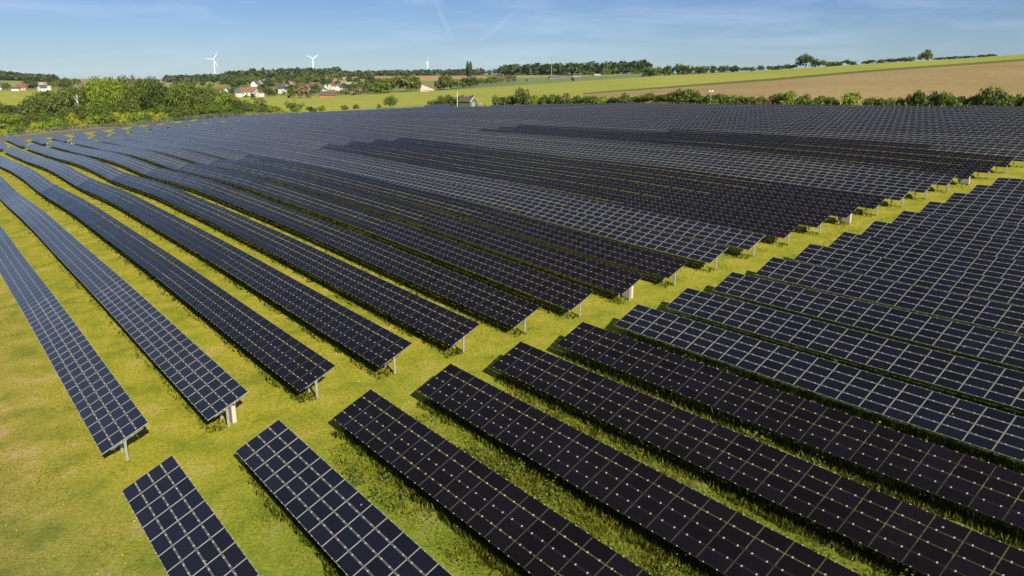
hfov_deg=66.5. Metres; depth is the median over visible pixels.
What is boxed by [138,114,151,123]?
hedge bush
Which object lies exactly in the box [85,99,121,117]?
bush
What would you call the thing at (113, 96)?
broadleaf tree
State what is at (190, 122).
solar table
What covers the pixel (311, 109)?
young bush
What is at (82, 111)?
bush
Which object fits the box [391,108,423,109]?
solar table
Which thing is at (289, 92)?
shrub
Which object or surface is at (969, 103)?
hedge bush
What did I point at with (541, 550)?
solar table
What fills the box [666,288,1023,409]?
solar table
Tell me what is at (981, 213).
solar table
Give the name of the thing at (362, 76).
broadleaf tree
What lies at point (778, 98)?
hedge bush
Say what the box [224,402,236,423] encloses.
inverter cabinet
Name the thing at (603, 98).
hedge bush
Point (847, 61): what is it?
crest tree
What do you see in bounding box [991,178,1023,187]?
solar table
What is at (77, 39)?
sky
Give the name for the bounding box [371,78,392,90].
broadleaf tree
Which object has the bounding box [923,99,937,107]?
hedge bush
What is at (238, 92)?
village house
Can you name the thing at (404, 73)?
wood
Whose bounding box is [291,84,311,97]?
broadleaf tree
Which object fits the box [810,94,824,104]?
hedge bush
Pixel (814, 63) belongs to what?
crest tree
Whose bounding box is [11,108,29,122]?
broadleaf tree
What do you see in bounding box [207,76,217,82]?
broadleaf tree
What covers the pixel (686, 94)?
hedge bush
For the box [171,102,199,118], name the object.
bush
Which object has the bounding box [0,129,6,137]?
hedge bush
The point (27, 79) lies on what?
broadleaf tree
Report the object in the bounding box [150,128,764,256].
solar table
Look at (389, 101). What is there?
young tree
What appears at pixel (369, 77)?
broadleaf tree
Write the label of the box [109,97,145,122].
bush
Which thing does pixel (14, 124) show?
hedge bush
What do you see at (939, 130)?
solar table
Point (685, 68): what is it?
crest tree
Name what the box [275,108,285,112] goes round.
young tree
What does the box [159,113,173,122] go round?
hedge bush
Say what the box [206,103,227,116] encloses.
broadleaf tree
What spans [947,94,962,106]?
hedge bush
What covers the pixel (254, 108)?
young tree
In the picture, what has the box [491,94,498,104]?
hedge bush
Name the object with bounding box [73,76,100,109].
broadleaf tree
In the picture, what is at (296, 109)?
young tree
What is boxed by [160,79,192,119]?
broadleaf tree
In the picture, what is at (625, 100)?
hedge bush
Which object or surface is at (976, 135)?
solar table
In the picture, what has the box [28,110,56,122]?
broadleaf tree
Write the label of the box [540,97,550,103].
hedge bush
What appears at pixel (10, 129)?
hedge bush
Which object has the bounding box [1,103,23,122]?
broadleaf tree
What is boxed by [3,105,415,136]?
fence
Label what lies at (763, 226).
solar table
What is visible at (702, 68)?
crest tree
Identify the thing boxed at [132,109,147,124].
hedge bush
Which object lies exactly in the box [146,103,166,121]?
broadleaf tree
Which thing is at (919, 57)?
crest tree
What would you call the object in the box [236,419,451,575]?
solar table
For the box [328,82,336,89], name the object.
village house
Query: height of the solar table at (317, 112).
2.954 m
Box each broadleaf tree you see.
[0,83,9,88]
[0,101,11,123]
[0,113,28,127]
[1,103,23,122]
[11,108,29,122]
[14,92,54,117]
[17,112,42,124]
[20,76,35,83]
[27,89,58,113]
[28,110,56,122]
[31,80,38,87]
[38,86,75,121]
[44,77,53,82]
[46,82,57,87]
[54,108,82,121]
[58,81,68,86]
[59,84,85,107]
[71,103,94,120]
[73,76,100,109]
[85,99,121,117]
[87,75,122,101]
[95,81,132,117]
[103,75,131,108]
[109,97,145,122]
[121,77,150,110]
[129,75,160,114]
[139,78,174,111]
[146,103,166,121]
[159,105,183,121]
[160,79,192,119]
[164,82,178,92]
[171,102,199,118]
[178,83,203,112]
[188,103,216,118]
[191,85,210,118]
[195,92,217,118]
[201,88,230,116]
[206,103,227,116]
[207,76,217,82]
[213,91,241,117]
[220,106,244,115]
[222,94,241,114]
[225,79,232,84]
[228,87,235,93]
[228,100,250,115]
[230,82,239,88]
[237,79,248,86]
[249,76,260,83]
[261,77,271,82]
[264,88,275,95]
[309,83,318,89]
[312,76,321,83]
[320,79,328,84]
[343,84,352,90]
[349,82,360,88]
[357,74,366,79]
[364,74,374,79]
[366,84,382,92]
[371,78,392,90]
[388,73,408,91]
[397,74,420,90]
[412,77,421,89]
[438,75,446,89]
[441,74,458,88]
[451,78,462,87]
[461,77,480,86]
[479,77,488,84]
[485,76,494,83]
[491,75,501,82]
[497,74,507,82]
[505,74,513,82]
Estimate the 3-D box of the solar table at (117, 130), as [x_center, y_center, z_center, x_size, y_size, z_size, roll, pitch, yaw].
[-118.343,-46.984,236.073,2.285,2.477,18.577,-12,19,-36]
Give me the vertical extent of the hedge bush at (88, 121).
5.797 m
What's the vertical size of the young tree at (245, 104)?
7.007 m
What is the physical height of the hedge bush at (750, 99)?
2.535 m
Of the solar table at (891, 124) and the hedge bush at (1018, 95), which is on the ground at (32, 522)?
the solar table at (891, 124)
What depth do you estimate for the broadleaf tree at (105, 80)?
331.11 m
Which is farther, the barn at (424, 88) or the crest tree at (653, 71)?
the barn at (424, 88)
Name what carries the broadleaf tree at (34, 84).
on the farmland
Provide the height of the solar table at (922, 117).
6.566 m
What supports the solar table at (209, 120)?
on the ground at (32, 522)
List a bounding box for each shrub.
[286,87,293,97]
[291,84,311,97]
[351,88,362,94]
[434,80,441,89]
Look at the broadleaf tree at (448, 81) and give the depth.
741.58 m
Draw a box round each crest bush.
[773,65,782,69]
[875,59,886,62]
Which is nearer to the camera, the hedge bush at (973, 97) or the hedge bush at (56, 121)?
the hedge bush at (973, 97)
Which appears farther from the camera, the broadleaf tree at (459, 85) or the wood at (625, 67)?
the wood at (625, 67)
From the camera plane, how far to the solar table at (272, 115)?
260.33 m
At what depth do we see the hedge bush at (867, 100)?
191.50 m
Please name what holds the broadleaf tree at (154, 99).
on the farmland
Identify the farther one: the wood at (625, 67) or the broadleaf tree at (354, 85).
the wood at (625, 67)
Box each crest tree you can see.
[642,68,650,76]
[650,67,658,75]
[655,66,664,75]
[663,65,670,74]
[664,65,674,74]
[672,64,682,74]
[677,63,683,74]
[682,64,690,74]
[693,65,699,73]
[698,65,706,73]
[708,65,716,72]
[717,65,726,72]
[732,65,740,71]
[781,64,791,68]
[794,53,814,67]
[810,59,820,66]
[817,60,828,66]
[831,61,842,65]
[841,60,856,63]
[899,57,909,61]
[917,52,926,59]
[921,49,933,60]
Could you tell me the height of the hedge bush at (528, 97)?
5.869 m
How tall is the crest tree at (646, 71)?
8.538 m
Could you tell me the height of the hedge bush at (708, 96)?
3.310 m
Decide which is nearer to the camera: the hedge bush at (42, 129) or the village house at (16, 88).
the hedge bush at (42, 129)
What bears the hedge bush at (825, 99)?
on the farmland
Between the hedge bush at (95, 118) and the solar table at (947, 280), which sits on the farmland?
the hedge bush at (95, 118)
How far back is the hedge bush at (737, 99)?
221.55 m
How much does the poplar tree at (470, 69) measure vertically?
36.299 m
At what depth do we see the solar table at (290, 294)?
63.96 m
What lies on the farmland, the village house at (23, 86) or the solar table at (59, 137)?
the village house at (23, 86)
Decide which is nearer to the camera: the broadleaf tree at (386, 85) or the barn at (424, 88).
the barn at (424, 88)
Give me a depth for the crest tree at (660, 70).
709.97 m
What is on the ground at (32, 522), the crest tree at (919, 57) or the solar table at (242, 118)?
the solar table at (242, 118)
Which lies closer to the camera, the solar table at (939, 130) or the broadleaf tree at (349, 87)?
the solar table at (939, 130)
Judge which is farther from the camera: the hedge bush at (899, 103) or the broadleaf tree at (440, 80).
the broadleaf tree at (440, 80)
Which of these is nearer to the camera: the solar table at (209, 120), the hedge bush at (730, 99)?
the hedge bush at (730, 99)
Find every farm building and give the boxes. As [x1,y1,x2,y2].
[548,76,558,78]
[558,75,572,77]
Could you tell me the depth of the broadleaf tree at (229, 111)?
301.37 m
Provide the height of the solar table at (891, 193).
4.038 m
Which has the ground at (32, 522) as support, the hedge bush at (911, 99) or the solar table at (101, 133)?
the solar table at (101, 133)
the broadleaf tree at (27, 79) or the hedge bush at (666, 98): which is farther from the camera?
the broadleaf tree at (27, 79)
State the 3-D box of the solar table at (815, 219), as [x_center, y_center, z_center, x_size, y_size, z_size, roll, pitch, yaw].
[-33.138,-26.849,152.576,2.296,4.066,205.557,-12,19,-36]
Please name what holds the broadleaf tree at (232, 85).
on the farmland
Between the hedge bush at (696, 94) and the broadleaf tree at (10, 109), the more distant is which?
the broadleaf tree at (10, 109)
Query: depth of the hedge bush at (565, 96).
278.62 m
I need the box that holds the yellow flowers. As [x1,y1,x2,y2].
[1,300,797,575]
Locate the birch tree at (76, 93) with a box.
[65,77,85,108]
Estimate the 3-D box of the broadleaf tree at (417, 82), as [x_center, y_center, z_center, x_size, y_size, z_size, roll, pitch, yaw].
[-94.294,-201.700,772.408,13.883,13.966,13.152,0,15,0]
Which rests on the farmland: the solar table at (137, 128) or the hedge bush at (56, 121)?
the hedge bush at (56, 121)
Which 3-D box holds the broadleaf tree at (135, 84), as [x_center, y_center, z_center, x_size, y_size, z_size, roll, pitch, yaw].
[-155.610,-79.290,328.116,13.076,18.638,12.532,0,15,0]
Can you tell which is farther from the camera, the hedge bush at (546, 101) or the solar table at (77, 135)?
the hedge bush at (546, 101)
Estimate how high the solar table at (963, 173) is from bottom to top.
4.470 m
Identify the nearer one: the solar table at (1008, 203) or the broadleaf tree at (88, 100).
the solar table at (1008, 203)
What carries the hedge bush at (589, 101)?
on the farmland
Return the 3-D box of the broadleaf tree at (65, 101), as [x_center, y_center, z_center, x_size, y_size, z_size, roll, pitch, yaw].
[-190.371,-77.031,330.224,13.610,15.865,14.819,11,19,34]
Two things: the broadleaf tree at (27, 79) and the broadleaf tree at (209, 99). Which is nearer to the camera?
the broadleaf tree at (209, 99)
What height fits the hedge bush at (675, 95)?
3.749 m
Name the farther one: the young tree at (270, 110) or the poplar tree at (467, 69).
the poplar tree at (467, 69)
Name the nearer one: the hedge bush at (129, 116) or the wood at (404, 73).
the hedge bush at (129, 116)
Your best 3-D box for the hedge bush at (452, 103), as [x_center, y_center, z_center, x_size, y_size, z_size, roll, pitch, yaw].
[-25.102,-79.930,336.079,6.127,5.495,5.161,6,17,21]
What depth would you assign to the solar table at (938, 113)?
176.92 m
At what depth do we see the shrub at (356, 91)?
762.65 m
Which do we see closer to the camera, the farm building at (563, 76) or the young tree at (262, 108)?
the young tree at (262, 108)
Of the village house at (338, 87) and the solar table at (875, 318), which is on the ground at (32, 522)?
the solar table at (875, 318)
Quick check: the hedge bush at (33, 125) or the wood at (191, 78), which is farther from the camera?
the wood at (191, 78)
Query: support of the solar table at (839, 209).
on the ground at (32, 522)
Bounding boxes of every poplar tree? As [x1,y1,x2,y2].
[466,61,468,77]
[469,61,472,77]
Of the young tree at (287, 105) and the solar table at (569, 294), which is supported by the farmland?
the young tree at (287, 105)
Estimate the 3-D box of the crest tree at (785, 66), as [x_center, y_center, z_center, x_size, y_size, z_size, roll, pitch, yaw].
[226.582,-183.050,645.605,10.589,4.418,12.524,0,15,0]
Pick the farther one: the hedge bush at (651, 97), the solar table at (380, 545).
the hedge bush at (651, 97)
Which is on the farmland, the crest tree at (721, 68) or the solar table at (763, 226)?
the crest tree at (721, 68)
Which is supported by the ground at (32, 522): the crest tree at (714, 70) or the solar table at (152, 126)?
the solar table at (152, 126)
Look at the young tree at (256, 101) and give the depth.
328.65 m
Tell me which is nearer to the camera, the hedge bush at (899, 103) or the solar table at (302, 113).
the hedge bush at (899, 103)
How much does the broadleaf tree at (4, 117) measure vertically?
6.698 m
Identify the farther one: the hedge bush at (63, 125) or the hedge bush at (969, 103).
the hedge bush at (63, 125)
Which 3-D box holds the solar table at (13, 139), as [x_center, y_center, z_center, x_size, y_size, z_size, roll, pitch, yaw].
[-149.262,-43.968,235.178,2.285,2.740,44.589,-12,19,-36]
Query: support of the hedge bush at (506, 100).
on the farmland
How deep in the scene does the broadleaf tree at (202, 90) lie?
316.18 m
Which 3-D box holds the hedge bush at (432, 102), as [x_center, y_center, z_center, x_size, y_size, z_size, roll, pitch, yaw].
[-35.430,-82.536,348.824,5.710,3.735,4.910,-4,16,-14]
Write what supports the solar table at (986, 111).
on the ground at (32, 522)
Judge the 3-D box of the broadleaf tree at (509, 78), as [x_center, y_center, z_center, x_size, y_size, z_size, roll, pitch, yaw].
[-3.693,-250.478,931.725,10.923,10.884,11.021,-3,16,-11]
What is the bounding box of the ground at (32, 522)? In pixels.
[0,114,1023,575]
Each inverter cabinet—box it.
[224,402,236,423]
[620,282,633,298]
[839,214,851,222]
[959,176,970,183]
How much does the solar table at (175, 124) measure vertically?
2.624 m
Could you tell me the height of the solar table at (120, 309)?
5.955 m
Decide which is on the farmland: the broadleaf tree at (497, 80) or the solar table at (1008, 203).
the broadleaf tree at (497, 80)
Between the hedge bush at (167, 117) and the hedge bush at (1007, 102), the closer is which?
the hedge bush at (1007, 102)
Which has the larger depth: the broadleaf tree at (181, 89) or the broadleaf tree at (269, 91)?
the broadleaf tree at (269, 91)
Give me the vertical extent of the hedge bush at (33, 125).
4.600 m
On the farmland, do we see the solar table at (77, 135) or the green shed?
the green shed
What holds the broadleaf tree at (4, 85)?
on the farmland
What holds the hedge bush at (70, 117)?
on the farmland
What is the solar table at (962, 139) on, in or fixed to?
on the ground at (32, 522)
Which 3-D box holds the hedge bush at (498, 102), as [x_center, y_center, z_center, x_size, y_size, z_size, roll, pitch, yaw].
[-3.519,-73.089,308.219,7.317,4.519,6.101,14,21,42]
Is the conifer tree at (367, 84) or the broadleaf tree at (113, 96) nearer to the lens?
the broadleaf tree at (113, 96)
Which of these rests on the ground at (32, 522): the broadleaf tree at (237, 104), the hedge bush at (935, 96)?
the broadleaf tree at (237, 104)
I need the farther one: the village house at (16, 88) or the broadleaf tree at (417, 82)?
the village house at (16, 88)
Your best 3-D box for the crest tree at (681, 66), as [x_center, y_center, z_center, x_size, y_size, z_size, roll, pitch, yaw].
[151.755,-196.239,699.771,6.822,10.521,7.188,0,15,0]
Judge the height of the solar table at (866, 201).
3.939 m
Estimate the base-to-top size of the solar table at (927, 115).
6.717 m
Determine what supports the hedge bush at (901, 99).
on the farmland
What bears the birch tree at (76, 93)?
on the farmland
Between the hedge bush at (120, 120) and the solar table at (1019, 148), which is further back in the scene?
the hedge bush at (120, 120)
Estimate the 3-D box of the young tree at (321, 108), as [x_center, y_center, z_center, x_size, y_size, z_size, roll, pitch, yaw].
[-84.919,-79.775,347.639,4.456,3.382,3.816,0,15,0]
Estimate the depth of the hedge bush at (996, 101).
168.95 m
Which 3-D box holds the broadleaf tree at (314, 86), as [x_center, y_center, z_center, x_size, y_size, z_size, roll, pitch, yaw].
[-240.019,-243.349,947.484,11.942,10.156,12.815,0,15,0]
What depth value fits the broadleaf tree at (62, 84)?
1141.39 m
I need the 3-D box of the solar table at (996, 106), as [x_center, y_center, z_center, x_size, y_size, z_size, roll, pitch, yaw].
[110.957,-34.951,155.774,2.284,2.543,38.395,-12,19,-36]
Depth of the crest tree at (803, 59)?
633.71 m
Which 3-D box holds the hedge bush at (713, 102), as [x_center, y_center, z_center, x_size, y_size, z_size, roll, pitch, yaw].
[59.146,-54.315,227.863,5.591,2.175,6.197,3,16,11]
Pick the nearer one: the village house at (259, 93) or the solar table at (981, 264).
the solar table at (981, 264)
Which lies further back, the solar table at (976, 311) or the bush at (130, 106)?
the bush at (130, 106)
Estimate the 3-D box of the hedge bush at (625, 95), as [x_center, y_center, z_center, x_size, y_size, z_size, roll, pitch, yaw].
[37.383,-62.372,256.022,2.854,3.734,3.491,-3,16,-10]
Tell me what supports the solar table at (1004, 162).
on the ground at (32, 522)
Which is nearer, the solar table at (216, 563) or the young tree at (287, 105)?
the solar table at (216, 563)
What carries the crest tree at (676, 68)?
on the farmland
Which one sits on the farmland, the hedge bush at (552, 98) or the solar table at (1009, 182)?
the hedge bush at (552, 98)
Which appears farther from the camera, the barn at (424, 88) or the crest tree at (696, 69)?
the barn at (424, 88)
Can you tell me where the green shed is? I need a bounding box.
[457,94,477,106]
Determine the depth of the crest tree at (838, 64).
622.26 m
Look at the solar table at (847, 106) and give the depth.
188.60 m
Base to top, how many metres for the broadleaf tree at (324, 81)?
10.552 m
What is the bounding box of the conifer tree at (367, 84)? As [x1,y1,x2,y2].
[360,80,372,92]
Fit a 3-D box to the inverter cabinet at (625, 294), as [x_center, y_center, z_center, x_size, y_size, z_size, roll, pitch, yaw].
[8.880,0.234,60.375,0.270,1.150,1.200,-12,19,-36]
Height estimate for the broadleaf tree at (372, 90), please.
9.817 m
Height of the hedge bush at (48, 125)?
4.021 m
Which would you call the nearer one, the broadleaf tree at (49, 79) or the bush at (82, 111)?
the bush at (82, 111)
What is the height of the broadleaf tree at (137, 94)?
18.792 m
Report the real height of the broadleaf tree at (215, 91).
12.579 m
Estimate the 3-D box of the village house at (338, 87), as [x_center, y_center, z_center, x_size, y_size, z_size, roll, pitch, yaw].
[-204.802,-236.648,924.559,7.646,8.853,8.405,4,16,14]
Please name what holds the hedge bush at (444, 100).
on the farmland
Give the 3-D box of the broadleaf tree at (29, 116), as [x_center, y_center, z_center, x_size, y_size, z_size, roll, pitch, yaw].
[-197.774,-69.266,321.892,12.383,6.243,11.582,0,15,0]
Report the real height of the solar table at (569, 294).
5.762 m
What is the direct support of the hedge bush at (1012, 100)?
on the farmland
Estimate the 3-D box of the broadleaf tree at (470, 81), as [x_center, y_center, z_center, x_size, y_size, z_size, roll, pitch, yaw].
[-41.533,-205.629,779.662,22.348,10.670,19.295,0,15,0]
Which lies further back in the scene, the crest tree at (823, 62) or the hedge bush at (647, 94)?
the crest tree at (823, 62)
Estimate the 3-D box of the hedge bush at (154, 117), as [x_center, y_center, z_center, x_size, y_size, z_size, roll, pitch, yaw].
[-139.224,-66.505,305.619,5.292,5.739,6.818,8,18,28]
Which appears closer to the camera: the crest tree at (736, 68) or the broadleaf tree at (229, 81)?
the crest tree at (736, 68)
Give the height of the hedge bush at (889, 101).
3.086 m
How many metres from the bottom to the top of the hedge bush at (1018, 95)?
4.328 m
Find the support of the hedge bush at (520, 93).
on the farmland
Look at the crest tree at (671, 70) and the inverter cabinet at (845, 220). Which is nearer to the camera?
the inverter cabinet at (845, 220)
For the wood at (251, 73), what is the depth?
1787.62 m
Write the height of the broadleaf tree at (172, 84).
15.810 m
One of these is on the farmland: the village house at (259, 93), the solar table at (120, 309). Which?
the village house at (259, 93)
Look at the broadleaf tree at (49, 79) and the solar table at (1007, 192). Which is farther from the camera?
the broadleaf tree at (49, 79)
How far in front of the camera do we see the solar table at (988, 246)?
65.07 m
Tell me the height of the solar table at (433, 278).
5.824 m
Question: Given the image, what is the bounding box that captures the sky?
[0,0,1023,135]
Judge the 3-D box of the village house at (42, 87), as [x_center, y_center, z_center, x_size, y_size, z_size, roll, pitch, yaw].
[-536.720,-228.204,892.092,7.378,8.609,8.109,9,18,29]
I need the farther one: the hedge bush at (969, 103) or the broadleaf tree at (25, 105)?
the broadleaf tree at (25, 105)
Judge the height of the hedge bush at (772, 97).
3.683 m
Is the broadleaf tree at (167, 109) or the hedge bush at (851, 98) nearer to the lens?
the hedge bush at (851, 98)
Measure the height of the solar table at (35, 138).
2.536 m
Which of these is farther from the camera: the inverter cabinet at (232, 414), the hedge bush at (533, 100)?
the hedge bush at (533, 100)
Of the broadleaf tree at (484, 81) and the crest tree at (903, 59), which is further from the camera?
the broadleaf tree at (484, 81)
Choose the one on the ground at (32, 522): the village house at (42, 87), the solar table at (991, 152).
the solar table at (991, 152)
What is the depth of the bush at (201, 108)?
304.99 m
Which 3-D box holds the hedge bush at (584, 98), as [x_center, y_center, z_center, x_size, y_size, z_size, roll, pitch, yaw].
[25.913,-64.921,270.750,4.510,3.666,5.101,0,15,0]
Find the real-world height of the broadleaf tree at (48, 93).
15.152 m
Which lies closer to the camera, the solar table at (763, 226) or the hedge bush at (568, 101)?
the solar table at (763, 226)
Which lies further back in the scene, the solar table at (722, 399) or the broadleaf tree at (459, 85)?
the broadleaf tree at (459, 85)
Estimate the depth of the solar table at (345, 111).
272.94 m
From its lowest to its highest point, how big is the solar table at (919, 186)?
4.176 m
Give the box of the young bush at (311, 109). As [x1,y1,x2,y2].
[306,106,316,111]
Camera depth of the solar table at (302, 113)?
264.82 m
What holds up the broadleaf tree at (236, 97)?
on the ground at (32, 522)
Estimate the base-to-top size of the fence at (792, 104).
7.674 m
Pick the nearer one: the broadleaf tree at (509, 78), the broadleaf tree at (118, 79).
the broadleaf tree at (118, 79)
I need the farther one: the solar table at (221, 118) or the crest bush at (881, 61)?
the crest bush at (881, 61)
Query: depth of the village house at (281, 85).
1013.67 m
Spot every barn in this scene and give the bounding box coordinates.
[319,91,337,97]
[420,85,433,91]
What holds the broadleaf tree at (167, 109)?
on the farmland
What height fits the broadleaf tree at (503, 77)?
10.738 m
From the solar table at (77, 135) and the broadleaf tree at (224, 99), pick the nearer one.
the solar table at (77, 135)
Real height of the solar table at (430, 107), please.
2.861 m
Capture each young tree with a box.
[241,100,253,112]
[247,103,259,112]
[251,97,267,108]
[257,103,269,112]
[264,104,274,113]
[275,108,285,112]
[283,100,296,113]
[291,105,300,112]
[317,105,325,110]
[340,105,348,109]
[383,95,397,108]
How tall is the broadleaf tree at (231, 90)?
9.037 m
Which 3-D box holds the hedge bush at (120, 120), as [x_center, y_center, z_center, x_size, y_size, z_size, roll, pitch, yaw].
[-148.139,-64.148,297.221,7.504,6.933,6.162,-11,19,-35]
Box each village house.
[11,86,19,90]
[16,83,27,89]
[37,84,46,90]
[234,89,241,96]
[241,87,257,95]
[251,80,259,86]
[256,90,263,96]
[275,83,287,87]
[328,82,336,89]
[335,84,342,90]
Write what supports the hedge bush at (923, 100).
on the farmland
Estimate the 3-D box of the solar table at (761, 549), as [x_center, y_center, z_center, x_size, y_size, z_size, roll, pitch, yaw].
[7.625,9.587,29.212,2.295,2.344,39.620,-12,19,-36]
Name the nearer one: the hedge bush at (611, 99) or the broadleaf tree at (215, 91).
the hedge bush at (611, 99)
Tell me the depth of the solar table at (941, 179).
113.67 m
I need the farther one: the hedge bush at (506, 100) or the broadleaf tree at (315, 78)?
the broadleaf tree at (315, 78)
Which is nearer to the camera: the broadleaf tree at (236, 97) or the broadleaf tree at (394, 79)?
the broadleaf tree at (236, 97)
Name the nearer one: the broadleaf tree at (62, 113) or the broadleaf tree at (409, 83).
the broadleaf tree at (62, 113)
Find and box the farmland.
[0,54,1023,137]
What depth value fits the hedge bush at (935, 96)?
180.60 m
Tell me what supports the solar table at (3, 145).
on the ground at (32, 522)
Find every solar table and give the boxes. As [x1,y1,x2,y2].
[0,141,7,151]
[0,155,334,398]
[0,176,247,426]
[0,226,147,460]
[2,146,411,373]
[4,135,29,148]
[24,143,479,352]
[29,135,49,146]
[46,140,539,332]
[50,133,71,142]
[68,138,593,316]
[72,132,90,138]
[87,136,642,300]
[92,130,110,135]
[109,133,687,284]
[111,128,129,134]
[122,455,259,575]
[128,126,148,131]
[129,130,728,269]
[146,124,168,129]
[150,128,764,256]
[162,122,186,126]
[168,126,798,243]
[180,120,204,125]
[186,123,830,233]
[196,118,221,123]
[205,122,859,223]
[213,117,239,121]
[225,120,886,214]
[229,116,255,120]
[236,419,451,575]
[243,119,910,206]
[244,115,271,118]
[259,114,286,117]
[260,117,934,198]
[274,113,301,116]
[276,116,956,191]
[287,113,316,115]
[288,115,976,184]
[302,112,331,113]
[308,114,995,177]
[324,113,1014,172]
[329,111,358,112]
[333,389,651,575]
[339,112,1023,166]
[351,112,1023,154]
[366,111,1023,147]
[380,110,1023,143]
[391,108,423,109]
[398,110,1023,138]
[406,109,1023,135]
[413,107,447,107]
[418,363,861,575]
[431,108,1023,126]
[455,107,1023,123]
[465,109,1023,129]
[474,106,1023,118]
[479,106,1023,120]
[490,104,1023,113]
[491,103,1023,111]
[491,342,1023,575]
[516,105,1023,116]
[556,322,1023,528]
[614,304,1023,461]
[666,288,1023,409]
[713,272,1023,368]
[755,257,1023,334]
[793,244,1023,306]
[829,232,1023,281]
[861,221,1023,260]
[892,211,1023,241]
[919,201,1023,225]
[945,193,1023,212]
[968,105,1023,109]
[969,185,1023,200]
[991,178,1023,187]
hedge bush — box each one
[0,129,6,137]
[4,125,18,135]
[5,123,21,134]
[15,121,27,134]
[28,120,39,132]
[36,121,49,131]
[39,121,59,131]
[49,115,66,130]
[57,122,70,129]
[64,112,79,130]
[73,119,86,128]
[81,116,95,127]
[90,113,106,126]
[98,111,116,126]
[111,112,130,126]
[125,111,133,123]
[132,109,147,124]
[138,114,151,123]
[147,112,161,123]
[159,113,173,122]
[427,99,436,105]
[435,95,445,104]
[441,95,452,103]
[448,97,458,106]
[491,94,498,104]
[493,97,506,104]
[502,96,514,104]
[508,95,515,104]
[512,87,528,104]
[524,94,532,102]
[529,95,539,104]
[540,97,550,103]
[548,93,555,103]
[557,93,570,103]
[563,98,576,103]
[580,95,589,103]
[585,98,597,103]
[596,96,606,102]
[606,96,617,102]
[619,97,635,102]
[621,92,629,102]
[641,95,657,99]
[644,92,652,100]
[661,96,672,101]
[669,88,683,100]
[676,89,694,102]
[692,90,700,100]
[703,93,712,103]
[705,98,722,103]
[717,93,728,102]
[727,94,736,103]
[733,95,747,102]
[743,96,754,103]
[752,95,764,103]
[764,93,779,104]
[773,92,785,103]
[779,90,797,104]
[791,97,813,104]
[795,93,811,104]
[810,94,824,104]
[822,96,832,104]
[825,97,840,104]
[839,91,862,106]
[860,98,876,105]
[880,97,896,105]
[895,100,906,106]
[896,97,906,105]
[905,90,924,105]
[914,90,928,107]
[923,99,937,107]
[926,90,942,105]
[936,90,950,106]
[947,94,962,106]
[958,95,968,106]
[962,98,978,106]
[967,93,980,101]
[977,86,997,105]
[987,87,1006,108]
[999,94,1013,105]
[1005,95,1021,107]
[1009,93,1023,106]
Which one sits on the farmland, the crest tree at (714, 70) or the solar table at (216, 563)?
the crest tree at (714, 70)
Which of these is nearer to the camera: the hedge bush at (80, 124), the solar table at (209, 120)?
the solar table at (209, 120)
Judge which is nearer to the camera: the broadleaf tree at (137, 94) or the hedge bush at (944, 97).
the hedge bush at (944, 97)
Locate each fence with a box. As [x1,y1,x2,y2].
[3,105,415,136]
[519,102,980,106]
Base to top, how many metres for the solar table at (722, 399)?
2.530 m
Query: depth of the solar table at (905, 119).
165.72 m
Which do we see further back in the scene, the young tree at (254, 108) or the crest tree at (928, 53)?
the crest tree at (928, 53)
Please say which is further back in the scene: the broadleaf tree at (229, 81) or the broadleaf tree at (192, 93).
the broadleaf tree at (229, 81)
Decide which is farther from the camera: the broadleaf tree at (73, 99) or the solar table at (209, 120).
the broadleaf tree at (73, 99)
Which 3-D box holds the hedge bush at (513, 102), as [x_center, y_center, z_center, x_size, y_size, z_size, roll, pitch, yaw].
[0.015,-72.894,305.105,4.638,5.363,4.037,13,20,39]
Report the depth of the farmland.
424.74 m
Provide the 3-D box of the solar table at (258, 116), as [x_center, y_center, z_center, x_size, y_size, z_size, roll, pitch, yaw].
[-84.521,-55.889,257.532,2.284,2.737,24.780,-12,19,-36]
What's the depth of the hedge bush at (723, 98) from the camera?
225.84 m
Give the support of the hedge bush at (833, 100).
on the farmland
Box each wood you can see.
[0,70,59,81]
[162,73,226,81]
[221,66,344,79]
[342,68,486,75]
[496,59,652,74]
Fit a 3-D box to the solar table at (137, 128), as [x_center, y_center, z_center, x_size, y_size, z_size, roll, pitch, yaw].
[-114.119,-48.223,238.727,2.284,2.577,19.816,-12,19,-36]
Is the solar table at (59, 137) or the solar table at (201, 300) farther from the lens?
the solar table at (59, 137)
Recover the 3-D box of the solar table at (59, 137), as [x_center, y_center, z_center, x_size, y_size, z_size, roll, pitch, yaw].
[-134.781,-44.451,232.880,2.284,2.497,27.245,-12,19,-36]
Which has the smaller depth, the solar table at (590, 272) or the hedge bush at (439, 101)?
the solar table at (590, 272)
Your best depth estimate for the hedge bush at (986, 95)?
170.56 m
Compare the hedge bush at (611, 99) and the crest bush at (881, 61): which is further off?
the crest bush at (881, 61)
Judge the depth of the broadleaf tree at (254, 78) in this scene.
1211.22 m
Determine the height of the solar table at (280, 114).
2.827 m
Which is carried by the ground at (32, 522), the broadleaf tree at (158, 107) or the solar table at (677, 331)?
the solar table at (677, 331)
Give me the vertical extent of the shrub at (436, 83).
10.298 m
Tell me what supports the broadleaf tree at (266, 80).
on the farmland
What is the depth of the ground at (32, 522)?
46.56 m

